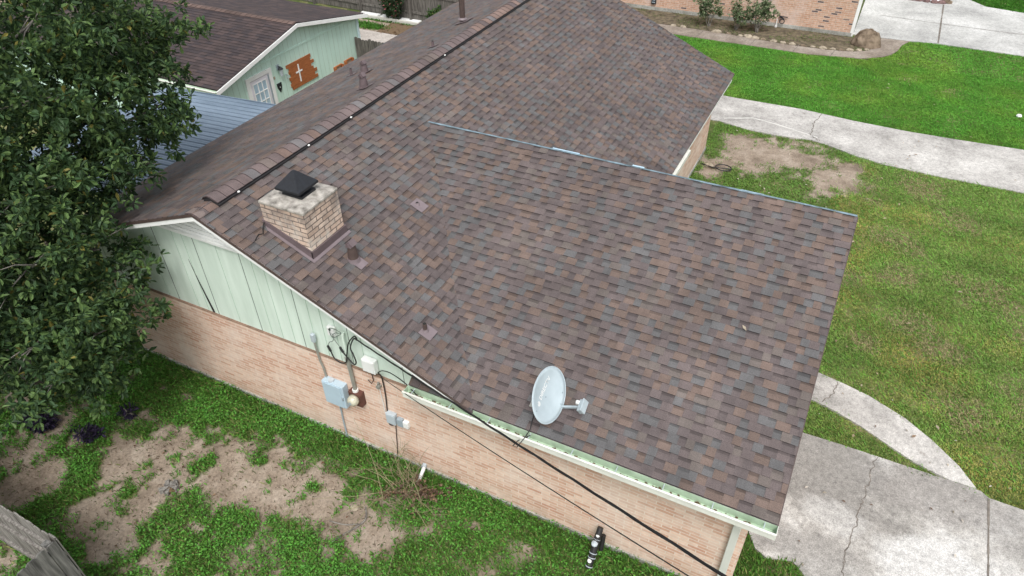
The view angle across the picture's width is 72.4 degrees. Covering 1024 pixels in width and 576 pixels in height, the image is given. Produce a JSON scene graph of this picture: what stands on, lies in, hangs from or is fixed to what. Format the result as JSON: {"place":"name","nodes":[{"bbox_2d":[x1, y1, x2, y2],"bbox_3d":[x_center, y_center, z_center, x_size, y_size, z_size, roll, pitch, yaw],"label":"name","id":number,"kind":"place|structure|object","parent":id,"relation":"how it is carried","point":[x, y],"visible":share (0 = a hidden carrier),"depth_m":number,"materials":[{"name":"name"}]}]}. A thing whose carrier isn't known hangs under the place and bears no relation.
{"place":"outdoors","nodes":[
{"label":"outdoors","id":0,"kind":"place"},
{"bbox_2d":[0,0,1023,575],"bbox_3d":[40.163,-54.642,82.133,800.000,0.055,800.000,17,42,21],"label":"ground","id":1,"kind":"structure","parent":0,"point":[824,178],"depth_m":12.14,"materials":[{"name":"green plant"}]},
{"bbox_2d":[17,406,60,434],"bbox_3d":[-8.530,2.356,12.569,0.860,0.481,0.573,17,42,21],"label":"purple plant","id":2,"kind":"object","parent":1,"relation":"on","point":[49,422],"visible":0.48,"depth_m":12.49,"materials":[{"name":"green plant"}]},
{"bbox_2d":[0,505,85,575],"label":"board fence","id":3,"kind":"object","parent":1,"relation":"on","point":[22,535],"visible":0.79,"depth_m":9.52,"materials":[{"name":"grey wood"}]},
{"bbox_2d":[16,539,81,575],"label":"board fence","id":4,"kind":"object","parent":1,"relation":"on","point":[42,563],"visible":1,"depth_m":8.90,"materials":[{"name":"grey wood"}]},
{"bbox_2d":[70,422,105,443],"bbox_3d":[-7.527,2.544,12.343,0.678,0.380,0.472,17,42,21],"label":"purple plant","id":5,"kind":"object","parent":1,"relation":"on","point":[88,434],"visible":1,"depth_m":12.28,"materials":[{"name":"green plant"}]},
{"bbox_2d":[0,0,214,439],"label":"shade tree","id":6,"kind":"object","parent":1,"relation":"on","point":[34,363],"visible":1,"depth_m":10.37,"materials":[{"name":"green plant"}]},
{"bbox_2d":[116,402,138,420],"bbox_3d":[-6.970,2.250,12.716,0.436,0.328,0.398,17,42,21],"label":"purple plant","id":7,"kind":"object","parent":1,"relation":"on","point":[126,414],"visible":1,"depth_m":12.71,"materials":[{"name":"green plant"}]},
{"bbox_2d":[21,86,275,245],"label":"patio roof","id":8,"kind":"structure","parent":1,"relation":"on","point":[221,115],"depth_m":15.81,"materials":[{"name":"blue metal"}]},
{"bbox_2d":[158,479,179,495],"bbox_3d":[-5.640,3.287,11.543,0.308,0.138,0.313,17,42,21],"label":"tree stump","id":9,"kind":"object","parent":1,"relation":"on","point":[168,488],"visible":1,"depth_m":11.49,"materials":[{"name":"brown wood"}]},
{"bbox_2d":[0,0,367,117],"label":"green shed","id":10,"kind":"structure","parent":1,"relation":"on","point":[246,49],"depth_m":20.52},
{"bbox_2d":[244,67,278,103],"bbox_3d":[-7.149,-5.226,20.357,0.046,2.070,1.020,17,42,21],"label":"door","id":11,"kind":"structure","parent":10,"relation":"in","point":[260,87],"depth_m":19.98,"materials":[{"name":"white paint"}]},
{"bbox_2d":[276,64,282,75],"bbox_3d":[-6.734,-6.330,20.369,0.190,0.320,0.170,17,42,21],"label":"wall lantern","id":12,"kind":"object","parent":10,"relation":"attached to","point":[279,68],"depth_m":20.32,"materials":[{"name":"black metal"}]},
{"bbox_2d":[277,82,281,91],"bbox_3d":[-6.837,-5.905,20.640,0.031,0.280,0.180,17,42,21],"label":"shield plaque","id":13,"kind":"object","parent":10,"relation":"attached to","point":[279,85],"visible":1,"depth_m":20.61,"materials":[{"name":"black metal"}]},
{"bbox_2d":[285,53,317,89],"bbox_3d":[-6.363,-6.592,21.288,0.045,0.780,1.280,17,42,21],"label":"cross sign","id":14,"kind":"object","parent":10,"relation":"attached to","point":[301,71],"visible":1,"depth_m":21.24,"materials":[{"name":"orange wood"}]},
{"bbox_2d":[333,63,343,70],"bbox_3d":[-5.607,-7.124,22.706,0.120,0.180,0.400,17,42,21],"label":"wall planter","id":15,"kind":"object","parent":10,"relation":"attached to","point":[337,67],"visible":0.56,"depth_m":22.70,"materials":[{"name":"orange wood"}]},
{"bbox_2d":[344,57,353,65],"bbox_3d":[-5.363,-7.452,23.075,0.120,0.180,0.400,17,42,21],"label":"wall planter","id":16,"kind":"object","parent":10,"relation":"attached to","point":[348,60],"visible":0.7,"depth_m":23.07,"materials":[{"name":"orange wood"}]},
{"bbox_2d":[329,507,366,541],"bbox_3d":[-2.560,3.711,10.973,0.668,0.039,0.404,-16,41,-18],"label":"cut branch","id":17,"kind":"object","parent":1,"relation":"on","point":[362,522],"visible":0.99,"depth_m":10.97,"materials":[{"name":"brown plant"}]},
{"bbox_2d":[350,503,358,511],"bbox_3d":[-2.526,3.525,11.241,0.148,0.074,0.140,17,42,21],"label":"flat stone","id":18,"kind":"object","parent":1,"relation":"on","point":[354,509],"visible":0.9,"depth_m":11.21,"materials":[{"name":"beige stone"}]},
{"bbox_2d":[354,37,382,57],"bbox_3d":[-3.560,-7.053,22.953,3.550,1.907,0.159,17,43,21],"label":"board fence","id":19,"kind":"object","parent":1,"relation":"on","point":[363,47],"visible":0.21,"depth_m":22.96,"materials":[{"name":"grey wood"}]},
{"bbox_2d":[362,11,380,15],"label":"paving slab","id":20,"kind":"structure","parent":1,"relation":"on","point":[370,13],"depth_m":30.14,"materials":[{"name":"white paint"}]},
{"bbox_2d":[359,29,396,42],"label":"patio slab","id":21,"kind":"structure","parent":1,"relation":"on","point":[375,36],"depth_m":28.04,"materials":[{"name":"concrete"}]},
{"bbox_2d":[304,0,458,20],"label":"board fence","id":22,"kind":"object","parent":1,"relation":"on","point":[415,9],"visible":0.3,"depth_m":29.46,"materials":[{"name":"grey wood"}]},
{"bbox_2d":[303,420,461,573],"bbox_3d":[-2.087,3.026,10.620,2.603,1.640,2.046,17,42,21],"label":"dry bush","id":23,"kind":"object","parent":1,"relation":"on","point":[420,492],"visible":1,"depth_m":11.25,"materials":[{"name":"brown plant"}]},
{"bbox_2d":[378,0,404,19],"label":"flowering bush","id":24,"kind":"object","parent":1,"relation":"on","point":[393,8],"visible":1,"depth_m":29.01,"materials":[{"name":"green plant"}]},
{"bbox_2d":[366,15,417,24],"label":"garden beam","id":25,"kind":"structure","parent":1,"relation":"on","point":[391,19],"depth_m":29.35,"materials":[{"name":"white wood"}]},
{"bbox_2d":[376,23,412,34],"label":"leaf litter","id":26,"kind":"object","parent":1,"relation":"on","point":[397,26],"visible":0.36,"depth_m":28.64,"materials":[{"name":"brown plant"}]},
{"bbox_2d":[400,17,421,22],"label":"paving slab","id":27,"kind":"structure","parent":1,"relation":"on","point":[412,20],"depth_m":29.37,"materials":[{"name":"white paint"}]},
{"bbox_2d":[425,5,441,18],"bbox_3d":[-3.206,-11.121,28.664,0.638,0.874,0.532,-30,47,-31],"label":"climbing plant","id":28,"kind":"object","parent":1,"relation":"on","point":[433,11],"visible":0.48,"depth_m":28.47,"materials":[{"name":"green plant"}]},
{"bbox_2d":[59,0,857,575],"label":"brick house","id":29,"kind":"structure","parent":1,"relation":"on","point":[487,210],"depth_m":10.79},
{"bbox_2d":[310,333,349,436],"bbox_3d":[-2.919,1.718,11.517,0.495,2.370,0.150,17,42,21],"label":"breaker box","id":30,"kind":"object","parent":29,"relation":"attached to","point":[336,392],"visible":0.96,"depth_m":11.37,"materials":[{"name":"grey metal"}]},
{"bbox_2d":[322,382,343,407],"bbox_3d":[-2.931,1.750,11.462,0.360,0.470,0.011,17,42,21],"label":"door","id":31,"kind":"structure","parent":30,"relation":"in","point":[332,393],"depth_m":11.45,"materials":[{"name":"grey metal"}]},
{"bbox_2d":[326,324,336,336],"bbox_3d":[-2.740,0.656,10.623,0.140,0.180,0.078,17,42,21],"label":"junction box","id":32,"kind":"object","parent":29,"relation":"attached to","point":[328,326],"visible":0.96,"depth_m":10.58,"materials":[{"name":"white plastic"}]},
{"bbox_2d":[327,335,356,364],"bbox_3d":[-2.554,0.908,10.598,0.728,0.781,0.053,21,44,25],"label":"cable loop","id":33,"kind":"object","parent":29,"relation":"attached to","point":[340,347],"visible":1,"depth_m":10.64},
{"bbox_2d":[341,332,365,407],"bbox_3d":[-2.537,1.320,10.885,0.240,1.534,0.233,17,42,21],"label":"electric meter","id":34,"kind":"object","parent":29,"relation":"attached to","point":[356,396],"visible":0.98,"depth_m":11.17,"materials":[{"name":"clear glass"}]},
{"bbox_2d":[328,328,340,346],"bbox_3d":[-2.692,0.766,10.619,0.338,0.418,0.055,19,43,22],"label":"grey wire","id":35,"kind":"object","parent":34,"relation":"attached to","point":[332,336],"visible":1,"depth_m":10.59,"materials":[{"name":"grey metal"}]},
{"bbox_2d":[361,355,378,383],"bbox_3d":[-2.161,1.282,10.731,0.230,0.533,0.108,17,42,21],"label":"terminal box","id":36,"kind":"object","parent":29,"relation":"attached to","point":[369,364],"visible":1,"depth_m":10.59,"materials":[{"name":"white plastic"}]},
{"bbox_2d":[376,382,385,412],"bbox_3d":[-2.011,1.816,11.072,0.186,0.866,0.070,17,42,21],"label":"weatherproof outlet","id":37,"kind":"object","parent":29,"relation":"attached to","point":[379,385],"visible":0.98,"depth_m":10.86,"materials":[{"name":"plastic"}]},
{"bbox_2d":[378,373,397,454],"bbox_3d":[-1.958,2.090,11.249,0.159,2.006,0.076,17,42,21],"label":"wall cable","id":38,"kind":"object","parent":29,"relation":"attached to","point":[387,408],"depth_m":11.06,"materials":[{"name":"black rubber"}]},
{"bbox_2d":[385,410,396,425],"bbox_3d":[-1.930,2.084,11.227,0.170,0.230,0.088,17,42,21],"label":"utility box","id":39,"kind":"object","parent":29,"relation":"attached to","point":[391,417],"visible":0.94,"depth_m":11.17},
{"bbox_2d":[378,370,416,394],"bbox_3d":[-1.665,1.382,10.267,0.085,0.323,1.021,-31,48,-32],"label":"siding wire","id":40,"kind":"object","parent":29,"relation":"attached to","point":[398,378],"visible":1,"depth_m":10.29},
{"bbox_2d":[396,416,403,427],"bbox_3d":[-1.782,2.145,11.197,0.110,0.170,0.068,17,42,21],"label":"utility box","id":41,"kind":"object","parent":29,"relation":"attached to","point":[400,420],"visible":0.96,"depth_m":11.15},
{"bbox_2d":[403,419,409,428],"bbox_3d":[-1.683,2.175,11.158,0.100,0.140,0.068,17,42,21],"label":"utility box","id":42,"kind":"object","parent":29,"relation":"attached to","point":[406,424],"visible":1,"depth_m":11.12,"materials":[{"name":"white plastic"}]},
{"bbox_2d":[416,463,426,481],"bbox_3d":[-1.497,3.066,11.603,0.084,0.169,0.325,9,40,12],"label":"drain pipe","id":43,"kind":"object","parent":29,"relation":"attached to","point":[423,466],"visible":0.89,"depth_m":11.60,"materials":[{"name":"white plastic"}]},
{"bbox_2d":[512,415,533,446],"bbox_3d":[0.219,1.885,9.331,0.158,0.295,0.562,25,46,28],"label":"coax cable","id":44,"kind":"object","parent":29,"relation":"hanging from","point":[526,436],"visible":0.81,"depth_m":9.28,"materials":[{"name":"black rubber"}]},
{"bbox_2d":[381,377,688,575],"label":"phone cable","id":45,"kind":"object","parent":29,"relation":"attached to","point":[551,489],"visible":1,"depth_m":6.70,"materials":[{"name":"black rubber"}]},
{"bbox_2d":[356,339,726,575],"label":"service cable","id":46,"kind":"object","parent":29,"relation":"attached to","point":[713,569],"visible":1,"depth_m":5.27,"materials":[{"name":"black rubber"}]},
{"bbox_2d":[529,366,588,424],"bbox_3d":[0.588,1.415,9.173,0.757,0.667,0.654,-7,39,-8],"label":"satellite dish","id":47,"kind":"object","parent":29,"relation":"attached to","point":[547,405],"visible":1,"depth_m":9.15,"materials":[{"name":"white metal"}]},
{"bbox_2d":[1,24,1016,565],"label":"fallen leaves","id":48,"kind":"object","parent":1,"relation":"on","point":[395,530],"visible":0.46,"depth_m":12.10,"materials":[{"name":"brown plant"}]},
{"bbox_2d":[0,0,1023,575],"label":"grass","id":49,"kind":"structure","parent":1,"relation":"on","point":[226,396],"depth_m":13.17,"materials":[{"name":"green plant"}]},
{"bbox_2d":[585,526,605,568],"bbox_3d":[1.239,3.840,10.325,0.164,0.532,0.481,17,42,21],"label":"black standpipe","id":50,"kind":"object","parent":1,"relation":"on","point":[598,540],"visible":1,"depth_m":10.29,"materials":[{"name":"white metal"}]},
{"bbox_2d":[704,162,713,167],"bbox_3d":[5.530,-3.444,19.622,0.260,0.163,0.184,17,42,21],"label":"rubble stone","id":51,"kind":"object","parent":1,"relation":"on","point":[709,164],"visible":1,"depth_m":19.57,"materials":[{"name":"beige stone"}]},
{"bbox_2d":[711,29,721,32],"bbox_3d":[8.161,-10.211,27.922,0.431,0.230,0.212,17,42,21],"label":"edging stone","id":52,"kind":"object","parent":1,"relation":"on","point":[717,31],"visible":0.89,"depth_m":27.82,"materials":[{"name":"beige stone"}]},
{"bbox_2d":[702,163,731,170],"bbox_3d":[5.710,-3.388,19.513,0.839,0.042,0.370,17,42,21],"label":"garden hose","id":53,"kind":"object","parent":1,"relation":"on","point":[720,167],"visible":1,"depth_m":19.45,"materials":[{"name":"black rubber"}]},
{"bbox_2d":[621,0,862,36],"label":"neighbour house","id":54,"kind":"structure","parent":1,"relation":"on","point":[837,17],"depth_m":27.73,"materials":[{"name":"pink brick"}]},
{"bbox_2d":[632,7,865,51],"bbox_3d":[4.747,-11.711,29.904,19.700,0.075,1.790,17,42,21],"label":"flower bed","id":55,"kind":"object","parent":1,"relation":"on","point":[669,18],"visible":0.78,"depth_m":27.95,"materials":[{"name":"soil"}]},
{"bbox_2d":[693,0,723,25],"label":"shrub","id":56,"kind":"object","parent":55,"relation":"on","point":[706,7],"visible":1,"depth_m":27.96,"materials":[{"name":"green plant"}]},
{"bbox_2d":[727,0,753,29],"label":"shrub","id":57,"kind":"object","parent":55,"relation":"on","point":[739,15],"visible":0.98,"depth_m":27.57,"materials":[{"name":"green plant"}]},
{"bbox_2d":[743,0,780,32],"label":"shrub","id":58,"kind":"object","parent":55,"relation":"on","point":[761,11],"visible":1,"depth_m":27.25,"materials":[{"name":"green plant"}]},
{"bbox_2d":[774,16,787,26],"bbox_3d":[10.798,-10.672,28.100,0.423,0.479,0.142,20,44,24],"label":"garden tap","id":59,"kind":"object","parent":55,"relation":"on","point":[779,20],"visible":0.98,"depth_m":28.03,"materials":[{"name":"white metal"}]},
{"bbox_2d":[851,28,880,49],"bbox_3d":[13.465,-9.194,26.683,1.106,1.384,0.894,17,42,21],"label":"boulder","id":60,"kind":"object","parent":55,"relation":"on","point":[870,39],"visible":0.52,"depth_m":26.26,"materials":[{"name":"stone"}]},
{"bbox_2d":[658,24,909,58],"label":"side walk","id":61,"kind":"structure","parent":1,"relation":"on","point":[890,47],"depth_m":26.69,"materials":[{"name":"concrete"}]},
{"bbox_2d":[710,95,1023,192],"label":"front walk","id":62,"kind":"structure","parent":1,"relation":"on","point":[994,166],"depth_m":20.44,"materials":[{"name":"concrete"}]},
{"bbox_2d":[749,433,1023,575],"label":"driveway","id":63,"kind":"structure","parent":0,"point":[899,526],"depth_m":10.86,"materials":[{"name":"concrete"}]},
{"bbox_2d":[811,372,976,488],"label":"curved path","id":64,"kind":"structure","parent":0,"point":[865,411],"depth_m":12.35,"materials":[{"name":"concrete"}]},
{"bbox_2d":[853,0,1023,56],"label":"driveway","id":65,"kind":"structure","parent":0,"point":[970,24],"depth_m":28.27,"materials":[{"name":"concrete"}]},
{"bbox_2d":[938,0,946,3],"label":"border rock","id":66,"kind":"object","parent":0,"point":[941,2],"visible":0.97,"depth_m":30.23,"materials":[{"name":"stone"}]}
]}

